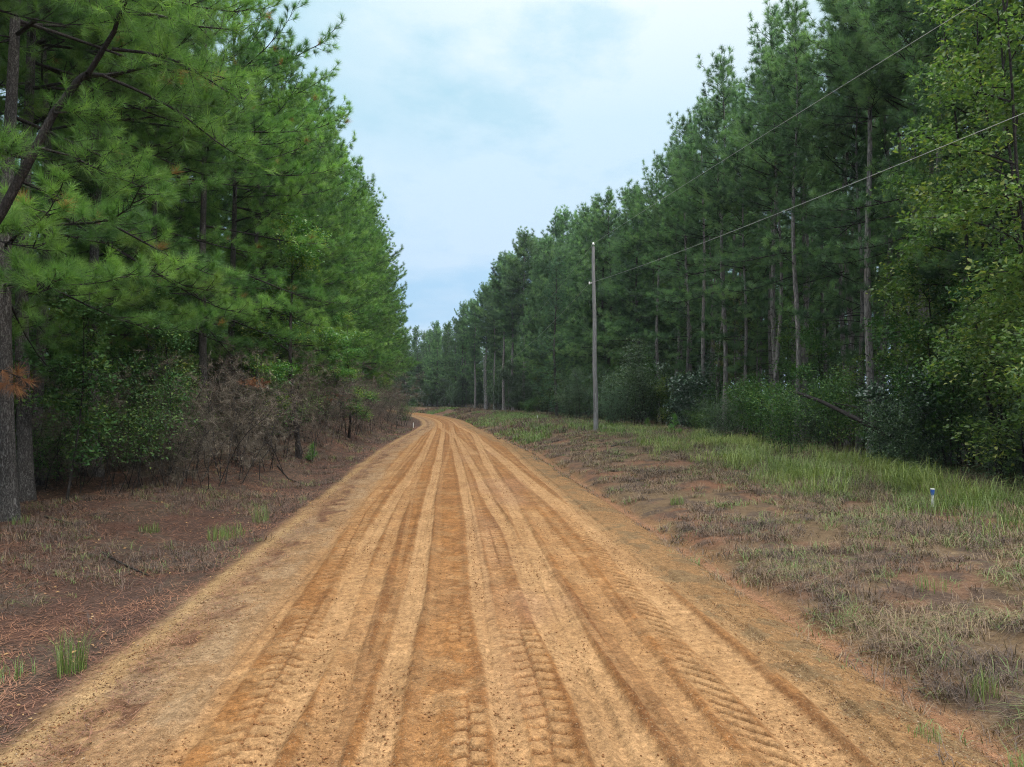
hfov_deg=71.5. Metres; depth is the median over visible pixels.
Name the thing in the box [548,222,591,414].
pine tree
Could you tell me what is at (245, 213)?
pine tree
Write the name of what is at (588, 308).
pine tree
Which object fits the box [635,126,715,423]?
pine tree
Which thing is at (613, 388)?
shrub
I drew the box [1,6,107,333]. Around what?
pine tree
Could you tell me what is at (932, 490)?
marker post
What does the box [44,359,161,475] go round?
shrub
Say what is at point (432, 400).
shrub
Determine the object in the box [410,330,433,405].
broadleaf tree
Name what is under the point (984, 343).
sapling
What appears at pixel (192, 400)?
shrub
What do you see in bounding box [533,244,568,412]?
pine tree
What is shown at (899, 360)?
shrub
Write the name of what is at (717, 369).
sapling
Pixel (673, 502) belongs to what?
grass tuft
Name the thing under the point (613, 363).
sapling
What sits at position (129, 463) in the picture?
shrub
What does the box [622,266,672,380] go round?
pine tree
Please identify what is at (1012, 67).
pine tree
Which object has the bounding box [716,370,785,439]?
shrub
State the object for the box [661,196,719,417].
pine tree
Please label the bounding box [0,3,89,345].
pine tree
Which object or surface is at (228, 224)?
pine tree
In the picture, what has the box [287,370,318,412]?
shrub
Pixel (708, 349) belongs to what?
pine tree
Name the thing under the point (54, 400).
sapling
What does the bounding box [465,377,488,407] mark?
shrub
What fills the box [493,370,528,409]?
shrub
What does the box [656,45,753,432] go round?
pine tree
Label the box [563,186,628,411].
pine tree
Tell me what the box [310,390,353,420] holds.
shrub
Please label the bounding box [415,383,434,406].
shrub
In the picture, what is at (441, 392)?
shrub
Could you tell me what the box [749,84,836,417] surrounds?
pine tree
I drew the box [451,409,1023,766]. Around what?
dry weeds
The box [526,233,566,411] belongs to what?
pine tree
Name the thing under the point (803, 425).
shrub
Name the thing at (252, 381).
dead pine spray
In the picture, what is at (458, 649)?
dirt clods
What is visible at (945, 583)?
grass tuft
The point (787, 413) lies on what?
shrub
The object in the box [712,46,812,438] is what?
pine tree
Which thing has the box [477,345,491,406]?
pine tree
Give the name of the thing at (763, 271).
pine tree
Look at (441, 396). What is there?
shrub
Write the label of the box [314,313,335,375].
sapling
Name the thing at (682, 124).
pine tree
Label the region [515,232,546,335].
pine tree
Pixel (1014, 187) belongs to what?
broadleaf tree
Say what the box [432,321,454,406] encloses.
pine tree
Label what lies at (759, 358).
pine tree
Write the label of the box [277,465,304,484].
fallen stick
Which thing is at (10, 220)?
pine tree
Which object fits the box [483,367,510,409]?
shrub
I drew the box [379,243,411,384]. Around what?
pine tree
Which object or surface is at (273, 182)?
pine tree
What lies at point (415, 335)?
pine tree
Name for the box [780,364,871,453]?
shrub
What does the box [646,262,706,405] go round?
pine tree
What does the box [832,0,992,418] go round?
pine tree
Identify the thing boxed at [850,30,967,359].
pine tree
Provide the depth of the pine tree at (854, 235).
52.88 m
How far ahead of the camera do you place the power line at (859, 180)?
16.36 m
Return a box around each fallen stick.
[43,515,72,523]
[101,551,148,575]
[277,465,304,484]
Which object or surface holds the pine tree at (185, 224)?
on the ground at (644, 513)
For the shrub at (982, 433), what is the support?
on the ground at (644, 513)
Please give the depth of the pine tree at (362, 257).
47.62 m
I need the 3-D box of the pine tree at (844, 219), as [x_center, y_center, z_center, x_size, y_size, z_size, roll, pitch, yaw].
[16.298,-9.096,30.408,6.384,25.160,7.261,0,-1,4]
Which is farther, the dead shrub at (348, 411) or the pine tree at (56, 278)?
the dead shrub at (348, 411)
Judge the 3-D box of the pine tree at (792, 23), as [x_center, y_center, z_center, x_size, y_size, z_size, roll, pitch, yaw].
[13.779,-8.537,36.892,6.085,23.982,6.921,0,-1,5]
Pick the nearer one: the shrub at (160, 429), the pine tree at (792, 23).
the shrub at (160, 429)
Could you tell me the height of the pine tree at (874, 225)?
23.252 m
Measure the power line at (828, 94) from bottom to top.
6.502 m
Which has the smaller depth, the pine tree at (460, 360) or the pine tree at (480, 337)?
the pine tree at (480, 337)
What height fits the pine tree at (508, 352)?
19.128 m
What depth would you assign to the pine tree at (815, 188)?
43.34 m
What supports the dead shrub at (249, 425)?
on the ground at (644, 513)
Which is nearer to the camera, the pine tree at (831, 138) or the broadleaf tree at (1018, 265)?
the broadleaf tree at (1018, 265)
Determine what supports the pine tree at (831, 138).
on the ground at (644, 513)
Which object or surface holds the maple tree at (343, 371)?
on the ground at (644, 513)
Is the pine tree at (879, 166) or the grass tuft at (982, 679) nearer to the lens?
the grass tuft at (982, 679)
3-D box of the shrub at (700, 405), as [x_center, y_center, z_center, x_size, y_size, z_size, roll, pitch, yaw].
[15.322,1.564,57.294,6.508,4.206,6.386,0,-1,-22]
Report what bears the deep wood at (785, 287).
on the ground at (644, 513)
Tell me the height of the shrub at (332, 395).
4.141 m
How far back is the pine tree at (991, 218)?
37.93 m
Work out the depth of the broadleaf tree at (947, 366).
22.71 m
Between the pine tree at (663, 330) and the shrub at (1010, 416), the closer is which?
the shrub at (1010, 416)
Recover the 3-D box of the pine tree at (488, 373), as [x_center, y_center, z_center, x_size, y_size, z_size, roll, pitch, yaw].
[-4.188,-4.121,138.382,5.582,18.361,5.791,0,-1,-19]
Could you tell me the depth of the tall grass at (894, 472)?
21.88 m
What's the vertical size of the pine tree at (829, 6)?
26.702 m
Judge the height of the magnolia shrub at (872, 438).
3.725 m
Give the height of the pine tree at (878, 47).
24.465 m
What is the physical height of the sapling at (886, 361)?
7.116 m
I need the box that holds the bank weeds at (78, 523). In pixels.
[0,415,412,739]
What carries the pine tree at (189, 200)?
on the ground at (644, 513)
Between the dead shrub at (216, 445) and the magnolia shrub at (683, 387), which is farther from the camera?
the magnolia shrub at (683, 387)
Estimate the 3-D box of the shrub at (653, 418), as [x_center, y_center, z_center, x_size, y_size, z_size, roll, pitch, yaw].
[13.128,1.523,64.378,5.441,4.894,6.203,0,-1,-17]
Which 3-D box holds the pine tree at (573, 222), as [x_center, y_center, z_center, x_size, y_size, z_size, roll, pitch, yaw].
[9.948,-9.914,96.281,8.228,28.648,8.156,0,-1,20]
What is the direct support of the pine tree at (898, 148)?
on the ground at (644, 513)
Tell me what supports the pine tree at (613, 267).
on the ground at (644, 513)
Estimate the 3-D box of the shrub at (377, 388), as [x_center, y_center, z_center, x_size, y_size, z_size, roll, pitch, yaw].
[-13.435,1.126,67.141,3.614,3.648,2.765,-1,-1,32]
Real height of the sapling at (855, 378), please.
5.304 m
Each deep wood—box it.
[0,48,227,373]
[508,126,1023,401]
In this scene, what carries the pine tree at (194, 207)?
on the ground at (644, 513)
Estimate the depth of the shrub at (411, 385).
156.16 m
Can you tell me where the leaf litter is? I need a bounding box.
[0,431,405,766]
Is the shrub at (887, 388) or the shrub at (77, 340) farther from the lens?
the shrub at (887, 388)
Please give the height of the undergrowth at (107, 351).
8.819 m
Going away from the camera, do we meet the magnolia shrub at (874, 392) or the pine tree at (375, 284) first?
the magnolia shrub at (874, 392)
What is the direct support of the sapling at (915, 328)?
on the ground at (644, 513)
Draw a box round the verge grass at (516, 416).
[417,406,671,444]
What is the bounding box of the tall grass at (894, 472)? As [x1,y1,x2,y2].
[581,418,1023,538]
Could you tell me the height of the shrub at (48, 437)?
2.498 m
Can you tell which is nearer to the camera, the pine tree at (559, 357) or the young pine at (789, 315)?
the young pine at (789, 315)
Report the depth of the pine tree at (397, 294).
75.71 m
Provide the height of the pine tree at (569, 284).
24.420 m
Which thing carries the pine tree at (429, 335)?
on the ground at (644, 513)
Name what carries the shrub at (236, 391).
on the ground at (644, 513)
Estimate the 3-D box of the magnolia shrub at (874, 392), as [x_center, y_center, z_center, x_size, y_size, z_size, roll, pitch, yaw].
[15.160,0.697,25.276,4.999,5.091,4.480,0,-1,-6]
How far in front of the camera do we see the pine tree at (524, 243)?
107.54 m
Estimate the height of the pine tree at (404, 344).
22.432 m
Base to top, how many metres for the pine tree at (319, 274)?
21.284 m
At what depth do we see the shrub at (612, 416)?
55.09 m
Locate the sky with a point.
(475, 120)
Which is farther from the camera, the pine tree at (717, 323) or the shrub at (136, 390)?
the pine tree at (717, 323)
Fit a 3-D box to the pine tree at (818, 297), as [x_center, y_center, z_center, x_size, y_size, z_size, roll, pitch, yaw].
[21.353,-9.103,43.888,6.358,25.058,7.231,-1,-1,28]
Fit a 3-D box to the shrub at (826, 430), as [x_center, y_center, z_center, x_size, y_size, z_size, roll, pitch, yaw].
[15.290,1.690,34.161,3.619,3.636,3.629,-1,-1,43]
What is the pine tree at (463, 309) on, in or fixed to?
on the ground at (644, 513)
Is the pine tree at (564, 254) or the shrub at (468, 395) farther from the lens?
the shrub at (468, 395)
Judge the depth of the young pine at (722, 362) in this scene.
46.96 m
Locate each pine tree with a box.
[0,0,137,263]
[0,0,162,414]
[0,0,239,486]
[0,0,250,501]
[0,0,283,521]
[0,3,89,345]
[0,7,183,463]
[0,13,49,247]
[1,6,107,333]
[35,0,265,477]
[56,59,252,451]
[58,0,316,458]
[77,5,251,436]
[100,0,358,452]
[104,0,262,409]
[134,133,194,247]
[165,66,228,343]
[171,87,285,371]
[183,0,351,442]
[211,198,293,357]
[219,60,322,410]
[220,46,342,386]
[221,22,369,431]
[247,33,352,399]
[271,89,381,407]
[295,71,380,420]
[301,71,381,413]
[307,134,390,402]
[322,141,391,382]
[323,134,387,382]
[343,183,411,403]
[350,164,408,383]
[350,176,406,383]
[362,214,408,385]
[364,194,414,387]
[365,229,403,392]
[375,224,411,372]
[379,228,423,389]
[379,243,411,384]
[394,333,411,403]
[404,325,425,405]
[420,330,436,405]
[422,320,444,406]
[425,330,446,404]
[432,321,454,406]
[444,319,471,407]
[448,331,463,405]
[452,300,470,406]
[453,318,477,406]
[460,298,490,407]
[464,328,490,401]
[466,339,483,405]
[467,282,495,408]
[475,276,506,408]
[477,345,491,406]
[478,331,499,401]
[479,251,517,410]
[484,322,510,408]
[487,316,514,408]
[489,249,528,409]
[499,311,521,384]
[501,225,542,410]
[508,323,528,400]
[510,262,545,410]
[514,253,548,405]
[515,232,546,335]
[517,234,557,411]
[518,251,553,410]
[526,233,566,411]
[528,256,579,415]
[533,205,575,276]
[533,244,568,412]
[545,243,577,383]
[547,236,584,411]
[547,281,583,412]
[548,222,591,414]
[553,199,611,416]
[557,205,591,410]
[557,218,595,363]
[561,210,618,416]
[562,220,605,378]
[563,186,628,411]
[589,181,663,419]
[590,190,654,416]
[591,179,658,420]
[600,217,634,414]
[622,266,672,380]
[624,107,712,418]
[624,149,690,421]
[632,142,698,413]
[633,199,700,419]
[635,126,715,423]
[638,176,698,375]
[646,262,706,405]
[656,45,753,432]
[659,87,741,421]
[659,162,724,369]
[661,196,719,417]
[668,90,749,424]
[672,150,728,422]
[676,82,763,426]
[685,108,770,434]
[698,196,742,382]
[698,210,748,414]
[706,145,764,420]
[712,0,836,442]
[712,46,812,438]
[716,196,786,386]
[718,0,828,414]
[719,35,817,396]
[720,167,799,392]
[727,139,797,381]
[734,29,835,430]
[741,101,829,377]
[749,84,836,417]
[752,0,885,445]
[755,46,851,435]
[775,4,900,450]
[778,116,855,385]
[787,183,863,393]
[788,1,926,400]
[789,0,932,451]
[799,0,957,379]
[807,0,1000,468]
[807,97,863,421]
[809,70,904,397]
[813,16,908,403]
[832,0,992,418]
[839,114,906,284]
[848,19,986,431]
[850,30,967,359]
[852,38,978,331]
[861,0,1007,453]
[876,0,1023,472]
[909,8,1023,378]
[927,95,1022,308]
[962,0,1023,198]
[965,36,1023,194]
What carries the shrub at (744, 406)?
on the ground at (644, 513)
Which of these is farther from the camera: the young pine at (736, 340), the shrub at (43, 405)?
the young pine at (736, 340)
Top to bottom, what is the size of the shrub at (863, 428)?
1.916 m
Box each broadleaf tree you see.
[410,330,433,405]
[423,334,454,405]
[865,40,1023,466]
[866,0,1023,484]
[888,0,1023,430]
[893,0,1023,422]
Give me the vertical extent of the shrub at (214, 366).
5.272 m
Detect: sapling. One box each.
[14,279,142,501]
[98,274,202,471]
[138,333,216,446]
[213,293,288,433]
[235,305,287,385]
[287,325,328,412]
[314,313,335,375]
[354,353,378,400]
[607,344,628,416]
[627,353,658,421]
[651,371,684,422]
[699,327,748,424]
[738,377,754,432]
[753,318,818,428]
[786,308,845,445]
[821,344,892,451]
[852,294,919,409]
[864,230,975,459]
[892,310,992,473]
[928,248,1023,481]
[932,293,1023,492]
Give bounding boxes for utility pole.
[482,358,484,408]
[589,242,597,430]
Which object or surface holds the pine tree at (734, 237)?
on the ground at (644, 513)
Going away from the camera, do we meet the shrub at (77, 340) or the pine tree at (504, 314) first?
the shrub at (77, 340)
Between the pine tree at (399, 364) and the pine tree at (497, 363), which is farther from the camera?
the pine tree at (497, 363)
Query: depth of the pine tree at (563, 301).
88.42 m
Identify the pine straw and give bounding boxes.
[0,414,419,766]
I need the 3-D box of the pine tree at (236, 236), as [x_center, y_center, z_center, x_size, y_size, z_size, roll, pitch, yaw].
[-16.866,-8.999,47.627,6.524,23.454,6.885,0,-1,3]
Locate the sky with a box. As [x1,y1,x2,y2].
[0,0,1010,393]
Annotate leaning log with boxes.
[793,390,893,438]
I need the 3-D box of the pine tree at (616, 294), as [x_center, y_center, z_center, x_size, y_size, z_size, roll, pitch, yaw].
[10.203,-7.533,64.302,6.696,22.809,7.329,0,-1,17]
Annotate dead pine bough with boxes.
[0,359,36,399]
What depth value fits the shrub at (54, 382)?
24.68 m
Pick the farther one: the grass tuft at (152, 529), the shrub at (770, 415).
the shrub at (770, 415)
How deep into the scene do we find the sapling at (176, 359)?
26.28 m
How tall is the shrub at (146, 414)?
3.778 m
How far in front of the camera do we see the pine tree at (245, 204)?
44.99 m
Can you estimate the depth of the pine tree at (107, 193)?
25.89 m
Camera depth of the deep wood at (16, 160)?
39.60 m
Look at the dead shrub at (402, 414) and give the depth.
69.83 m
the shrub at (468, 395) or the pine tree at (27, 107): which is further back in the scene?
the shrub at (468, 395)
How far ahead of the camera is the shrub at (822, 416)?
38.12 m
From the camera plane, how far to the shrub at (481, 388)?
143.17 m
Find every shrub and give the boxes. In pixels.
[12,309,137,452]
[12,330,149,470]
[12,351,85,478]
[13,346,162,465]
[14,360,165,490]
[15,365,109,441]
[15,407,99,490]
[37,360,205,493]
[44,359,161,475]
[69,326,220,390]
[79,362,195,450]
[88,390,232,490]
[101,346,307,491]
[105,409,179,471]
[106,350,241,455]
[114,389,205,464]
[121,398,205,462]
[163,362,312,444]
[170,333,245,435]
[176,363,299,471]
[176,400,228,445]
[188,335,266,374]
[190,334,372,463]
[213,365,266,436]
[246,386,328,431]
[254,395,318,434]
[284,372,360,449]
[286,351,330,422]
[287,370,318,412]
[295,356,401,439]
[302,377,338,423]
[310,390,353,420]
[322,374,351,420]
[335,381,398,435]
[353,371,424,431]
[362,379,384,406]
[374,378,395,408]
[377,385,425,425]
[391,399,419,420]
[408,376,419,403]
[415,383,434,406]
[424,371,438,403]
[431,380,452,406]
[436,377,449,406]
[443,378,470,407]
[458,368,473,407]
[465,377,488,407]
[476,366,491,402]
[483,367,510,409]
[492,367,536,409]
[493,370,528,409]
[496,360,523,410]
[518,396,542,412]
[526,380,551,411]
[546,365,600,418]
[553,386,582,414]
[568,366,619,420]
[574,363,619,417]
[580,367,646,422]
[585,379,634,424]
[607,332,698,425]
[612,364,654,420]
[630,371,671,425]
[634,375,680,420]
[645,347,737,428]
[665,390,729,424]
[677,402,719,431]
[689,393,752,437]
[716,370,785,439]
[718,377,769,435]
[740,378,817,456]
[742,384,805,438]
[754,383,833,446]
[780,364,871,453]
[785,389,866,447]
[791,378,854,441]
[808,381,838,431]
[842,387,980,472]
[843,379,954,464]
[849,328,981,472]
[854,426,894,456]
[865,372,895,401]
[874,351,1001,474]
[884,335,1020,466]
[938,393,1023,487]
[939,405,1021,475]
[980,383,1023,476]
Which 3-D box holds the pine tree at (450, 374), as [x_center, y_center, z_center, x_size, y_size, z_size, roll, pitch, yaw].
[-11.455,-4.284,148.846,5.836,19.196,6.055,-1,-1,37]
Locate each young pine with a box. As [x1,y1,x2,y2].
[710,277,753,429]
[721,303,765,430]
[729,276,777,432]
[776,246,832,440]
[870,211,935,418]
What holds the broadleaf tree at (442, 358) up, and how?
on the ground at (644, 513)
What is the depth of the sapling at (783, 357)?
38.96 m
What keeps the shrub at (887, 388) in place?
on the ground at (644, 513)
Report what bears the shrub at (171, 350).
on the ground at (644, 513)
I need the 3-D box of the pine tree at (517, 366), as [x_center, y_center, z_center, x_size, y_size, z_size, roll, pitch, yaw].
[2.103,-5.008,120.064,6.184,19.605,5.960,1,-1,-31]
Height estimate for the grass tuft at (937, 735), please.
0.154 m
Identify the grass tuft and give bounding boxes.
[0,652,37,684]
[10,514,30,524]
[40,621,106,677]
[138,522,159,532]
[204,520,246,540]
[251,502,270,522]
[669,494,685,504]
[902,722,941,743]
[912,573,951,593]
[964,663,1002,702]
[999,735,1023,766]
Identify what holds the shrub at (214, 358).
on the ground at (644, 513)
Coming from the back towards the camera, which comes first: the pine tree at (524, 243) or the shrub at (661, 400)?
the pine tree at (524, 243)
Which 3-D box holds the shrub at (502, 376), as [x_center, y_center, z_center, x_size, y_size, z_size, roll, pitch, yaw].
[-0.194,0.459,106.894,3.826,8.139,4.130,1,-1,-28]
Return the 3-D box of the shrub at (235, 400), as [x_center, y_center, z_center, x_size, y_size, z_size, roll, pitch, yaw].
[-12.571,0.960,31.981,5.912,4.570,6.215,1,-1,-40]
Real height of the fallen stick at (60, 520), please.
0.086 m
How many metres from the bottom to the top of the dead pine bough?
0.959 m
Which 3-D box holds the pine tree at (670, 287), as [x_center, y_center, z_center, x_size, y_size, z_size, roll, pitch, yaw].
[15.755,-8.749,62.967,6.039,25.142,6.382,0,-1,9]
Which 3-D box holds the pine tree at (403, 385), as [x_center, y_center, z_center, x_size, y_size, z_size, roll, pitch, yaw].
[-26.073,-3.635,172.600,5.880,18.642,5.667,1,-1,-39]
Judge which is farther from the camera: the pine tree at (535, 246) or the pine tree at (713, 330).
the pine tree at (535, 246)
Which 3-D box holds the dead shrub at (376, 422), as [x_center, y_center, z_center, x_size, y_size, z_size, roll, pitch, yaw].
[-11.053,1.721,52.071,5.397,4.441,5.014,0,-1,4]
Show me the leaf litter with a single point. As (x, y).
(156, 673)
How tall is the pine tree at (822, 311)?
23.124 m
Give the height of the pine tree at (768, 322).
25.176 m
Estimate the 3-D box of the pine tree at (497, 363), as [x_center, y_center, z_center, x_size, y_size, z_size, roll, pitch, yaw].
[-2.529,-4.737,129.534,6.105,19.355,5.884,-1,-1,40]
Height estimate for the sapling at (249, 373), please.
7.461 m
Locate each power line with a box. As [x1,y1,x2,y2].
[486,287,585,370]
[591,113,1023,282]
[610,0,980,232]
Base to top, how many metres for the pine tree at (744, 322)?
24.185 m
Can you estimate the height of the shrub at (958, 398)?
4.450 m
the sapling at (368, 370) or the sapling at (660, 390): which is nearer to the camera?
the sapling at (660, 390)
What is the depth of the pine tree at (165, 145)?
22.72 m
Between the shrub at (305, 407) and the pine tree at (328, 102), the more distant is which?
the pine tree at (328, 102)
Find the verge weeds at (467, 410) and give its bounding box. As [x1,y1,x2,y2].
[415,406,668,448]
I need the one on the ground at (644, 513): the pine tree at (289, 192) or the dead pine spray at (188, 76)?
the pine tree at (289, 192)
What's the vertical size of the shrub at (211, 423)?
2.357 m
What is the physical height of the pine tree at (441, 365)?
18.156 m
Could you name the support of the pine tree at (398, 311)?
on the ground at (644, 513)
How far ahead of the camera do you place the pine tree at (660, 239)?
58.77 m
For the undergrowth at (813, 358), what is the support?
on the ground at (644, 513)
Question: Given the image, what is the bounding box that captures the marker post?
[930,488,934,506]
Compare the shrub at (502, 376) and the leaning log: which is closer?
the leaning log
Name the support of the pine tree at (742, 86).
on the ground at (644, 513)
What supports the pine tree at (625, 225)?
on the ground at (644, 513)
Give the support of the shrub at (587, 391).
on the ground at (644, 513)
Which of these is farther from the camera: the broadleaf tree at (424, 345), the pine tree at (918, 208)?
the broadleaf tree at (424, 345)
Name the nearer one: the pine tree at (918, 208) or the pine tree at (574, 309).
the pine tree at (918, 208)
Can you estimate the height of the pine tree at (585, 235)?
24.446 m
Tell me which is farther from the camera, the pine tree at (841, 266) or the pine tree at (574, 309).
the pine tree at (574, 309)
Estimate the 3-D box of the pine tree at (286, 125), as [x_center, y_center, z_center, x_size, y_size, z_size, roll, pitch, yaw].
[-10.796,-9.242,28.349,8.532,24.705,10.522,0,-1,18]
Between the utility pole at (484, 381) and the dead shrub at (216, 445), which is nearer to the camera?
the dead shrub at (216, 445)
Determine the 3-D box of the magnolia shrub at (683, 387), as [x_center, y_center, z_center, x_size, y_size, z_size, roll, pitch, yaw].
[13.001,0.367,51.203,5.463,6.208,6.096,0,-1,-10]
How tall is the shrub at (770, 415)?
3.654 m
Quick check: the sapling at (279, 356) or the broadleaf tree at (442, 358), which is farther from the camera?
the broadleaf tree at (442, 358)
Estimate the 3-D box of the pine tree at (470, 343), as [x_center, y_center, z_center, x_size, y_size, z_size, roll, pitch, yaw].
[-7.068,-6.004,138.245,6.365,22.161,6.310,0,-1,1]
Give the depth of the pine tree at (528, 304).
103.78 m
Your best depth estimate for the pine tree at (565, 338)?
84.15 m
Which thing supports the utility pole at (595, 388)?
on the ground at (644, 513)
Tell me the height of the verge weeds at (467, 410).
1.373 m
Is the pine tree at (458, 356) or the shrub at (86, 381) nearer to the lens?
the shrub at (86, 381)
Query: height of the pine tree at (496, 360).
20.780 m
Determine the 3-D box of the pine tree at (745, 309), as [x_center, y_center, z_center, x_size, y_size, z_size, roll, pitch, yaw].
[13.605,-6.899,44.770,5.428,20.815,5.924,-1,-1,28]
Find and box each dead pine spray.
[157,53,229,91]
[232,375,270,387]
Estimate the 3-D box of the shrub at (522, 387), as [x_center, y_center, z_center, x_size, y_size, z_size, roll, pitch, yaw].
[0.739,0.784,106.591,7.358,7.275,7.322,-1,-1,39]
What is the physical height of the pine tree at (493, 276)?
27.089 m
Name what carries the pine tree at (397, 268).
on the ground at (644, 513)
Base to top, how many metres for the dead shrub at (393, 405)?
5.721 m
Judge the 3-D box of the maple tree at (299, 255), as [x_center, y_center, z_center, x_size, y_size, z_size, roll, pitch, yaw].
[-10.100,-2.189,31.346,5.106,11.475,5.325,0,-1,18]
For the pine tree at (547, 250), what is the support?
on the ground at (644, 513)
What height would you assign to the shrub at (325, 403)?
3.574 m
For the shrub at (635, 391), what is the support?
on the ground at (644, 513)
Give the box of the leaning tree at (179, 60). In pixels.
[0,0,284,223]
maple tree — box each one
[231,207,355,459]
[318,309,380,438]
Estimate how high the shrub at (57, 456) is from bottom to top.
4.106 m
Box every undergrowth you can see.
[12,301,227,430]
[384,330,520,405]
[520,278,1023,432]
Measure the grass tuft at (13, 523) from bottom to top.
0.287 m
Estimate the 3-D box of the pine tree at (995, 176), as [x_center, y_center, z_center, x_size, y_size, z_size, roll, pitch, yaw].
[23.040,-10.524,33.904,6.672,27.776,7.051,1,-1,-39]
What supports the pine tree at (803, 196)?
on the ground at (644, 513)
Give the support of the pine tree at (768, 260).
on the ground at (644, 513)
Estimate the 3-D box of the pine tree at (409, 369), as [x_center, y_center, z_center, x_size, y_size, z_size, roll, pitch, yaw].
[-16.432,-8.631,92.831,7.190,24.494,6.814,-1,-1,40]
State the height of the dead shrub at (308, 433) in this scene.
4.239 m
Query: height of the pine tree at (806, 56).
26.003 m
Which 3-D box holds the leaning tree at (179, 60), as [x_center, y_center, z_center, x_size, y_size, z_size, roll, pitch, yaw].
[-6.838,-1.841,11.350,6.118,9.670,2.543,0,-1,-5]
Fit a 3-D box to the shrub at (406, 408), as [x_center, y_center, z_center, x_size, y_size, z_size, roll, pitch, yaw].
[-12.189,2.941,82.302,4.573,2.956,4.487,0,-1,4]
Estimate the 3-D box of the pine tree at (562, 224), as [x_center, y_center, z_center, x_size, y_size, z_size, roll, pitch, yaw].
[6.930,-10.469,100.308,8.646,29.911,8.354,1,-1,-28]
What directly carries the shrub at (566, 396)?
on the ground at (644, 513)
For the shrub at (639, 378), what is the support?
on the ground at (644, 513)
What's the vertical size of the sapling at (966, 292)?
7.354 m
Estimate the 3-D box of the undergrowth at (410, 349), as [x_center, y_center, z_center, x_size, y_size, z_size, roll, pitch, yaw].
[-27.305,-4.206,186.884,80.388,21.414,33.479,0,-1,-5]
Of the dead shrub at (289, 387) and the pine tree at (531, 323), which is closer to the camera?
the dead shrub at (289, 387)
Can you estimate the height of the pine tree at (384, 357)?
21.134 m
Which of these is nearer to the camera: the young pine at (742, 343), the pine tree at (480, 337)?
the young pine at (742, 343)
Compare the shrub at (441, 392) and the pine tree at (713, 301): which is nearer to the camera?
the pine tree at (713, 301)
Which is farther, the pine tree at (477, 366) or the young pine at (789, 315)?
the pine tree at (477, 366)
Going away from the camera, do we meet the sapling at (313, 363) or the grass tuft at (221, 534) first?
the grass tuft at (221, 534)
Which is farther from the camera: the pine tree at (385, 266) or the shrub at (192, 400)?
the pine tree at (385, 266)
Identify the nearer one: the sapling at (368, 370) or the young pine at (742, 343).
the young pine at (742, 343)
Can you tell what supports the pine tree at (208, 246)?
on the ground at (644, 513)
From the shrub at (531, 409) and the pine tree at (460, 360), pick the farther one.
the pine tree at (460, 360)
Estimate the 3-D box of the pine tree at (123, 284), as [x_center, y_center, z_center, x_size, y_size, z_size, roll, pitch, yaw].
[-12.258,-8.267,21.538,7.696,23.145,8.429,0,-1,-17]
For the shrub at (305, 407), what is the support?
on the ground at (644, 513)
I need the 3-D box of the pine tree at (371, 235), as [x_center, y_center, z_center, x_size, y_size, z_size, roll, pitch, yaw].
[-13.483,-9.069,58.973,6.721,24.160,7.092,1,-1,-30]
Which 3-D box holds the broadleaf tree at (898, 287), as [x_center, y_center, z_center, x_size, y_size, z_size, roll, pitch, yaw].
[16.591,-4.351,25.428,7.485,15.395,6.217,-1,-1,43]
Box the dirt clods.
[0,443,1005,766]
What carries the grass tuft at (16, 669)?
on the ground at (644, 513)
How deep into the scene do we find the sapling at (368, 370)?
66.28 m
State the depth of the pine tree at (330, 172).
41.02 m
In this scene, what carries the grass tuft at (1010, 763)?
on the ground at (644, 513)
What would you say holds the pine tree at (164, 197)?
on the ground at (644, 513)
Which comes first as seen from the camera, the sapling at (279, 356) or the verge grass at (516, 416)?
the sapling at (279, 356)
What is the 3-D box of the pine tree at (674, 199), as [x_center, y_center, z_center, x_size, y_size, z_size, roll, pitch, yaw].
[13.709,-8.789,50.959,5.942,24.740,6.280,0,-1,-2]
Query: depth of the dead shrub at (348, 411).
43.89 m
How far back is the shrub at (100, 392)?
25.60 m
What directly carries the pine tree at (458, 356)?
on the ground at (644, 513)
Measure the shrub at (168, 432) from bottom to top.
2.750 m
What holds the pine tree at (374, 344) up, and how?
on the ground at (644, 513)
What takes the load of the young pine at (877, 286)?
on the ground at (644, 513)
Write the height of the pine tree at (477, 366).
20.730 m
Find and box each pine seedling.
[305,443,317,462]
[645,416,651,425]
[666,414,681,431]
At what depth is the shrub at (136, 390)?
28.93 m
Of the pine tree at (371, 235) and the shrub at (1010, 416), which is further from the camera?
the pine tree at (371, 235)
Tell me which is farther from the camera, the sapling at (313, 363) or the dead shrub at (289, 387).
the sapling at (313, 363)
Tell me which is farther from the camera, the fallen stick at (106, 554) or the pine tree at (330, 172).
the pine tree at (330, 172)
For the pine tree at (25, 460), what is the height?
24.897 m
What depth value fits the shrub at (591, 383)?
71.69 m
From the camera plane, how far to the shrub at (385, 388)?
78.05 m
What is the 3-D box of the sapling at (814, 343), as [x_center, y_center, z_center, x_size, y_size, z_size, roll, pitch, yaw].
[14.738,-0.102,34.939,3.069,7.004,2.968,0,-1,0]
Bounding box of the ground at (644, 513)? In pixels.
[0,397,1023,766]
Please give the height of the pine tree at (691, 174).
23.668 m
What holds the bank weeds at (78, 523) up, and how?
on the ground at (644, 513)
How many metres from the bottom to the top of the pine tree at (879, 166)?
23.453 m
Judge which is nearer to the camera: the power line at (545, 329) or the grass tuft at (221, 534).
the grass tuft at (221, 534)
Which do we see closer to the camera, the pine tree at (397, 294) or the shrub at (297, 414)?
the shrub at (297, 414)
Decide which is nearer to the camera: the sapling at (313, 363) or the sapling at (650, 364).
the sapling at (313, 363)

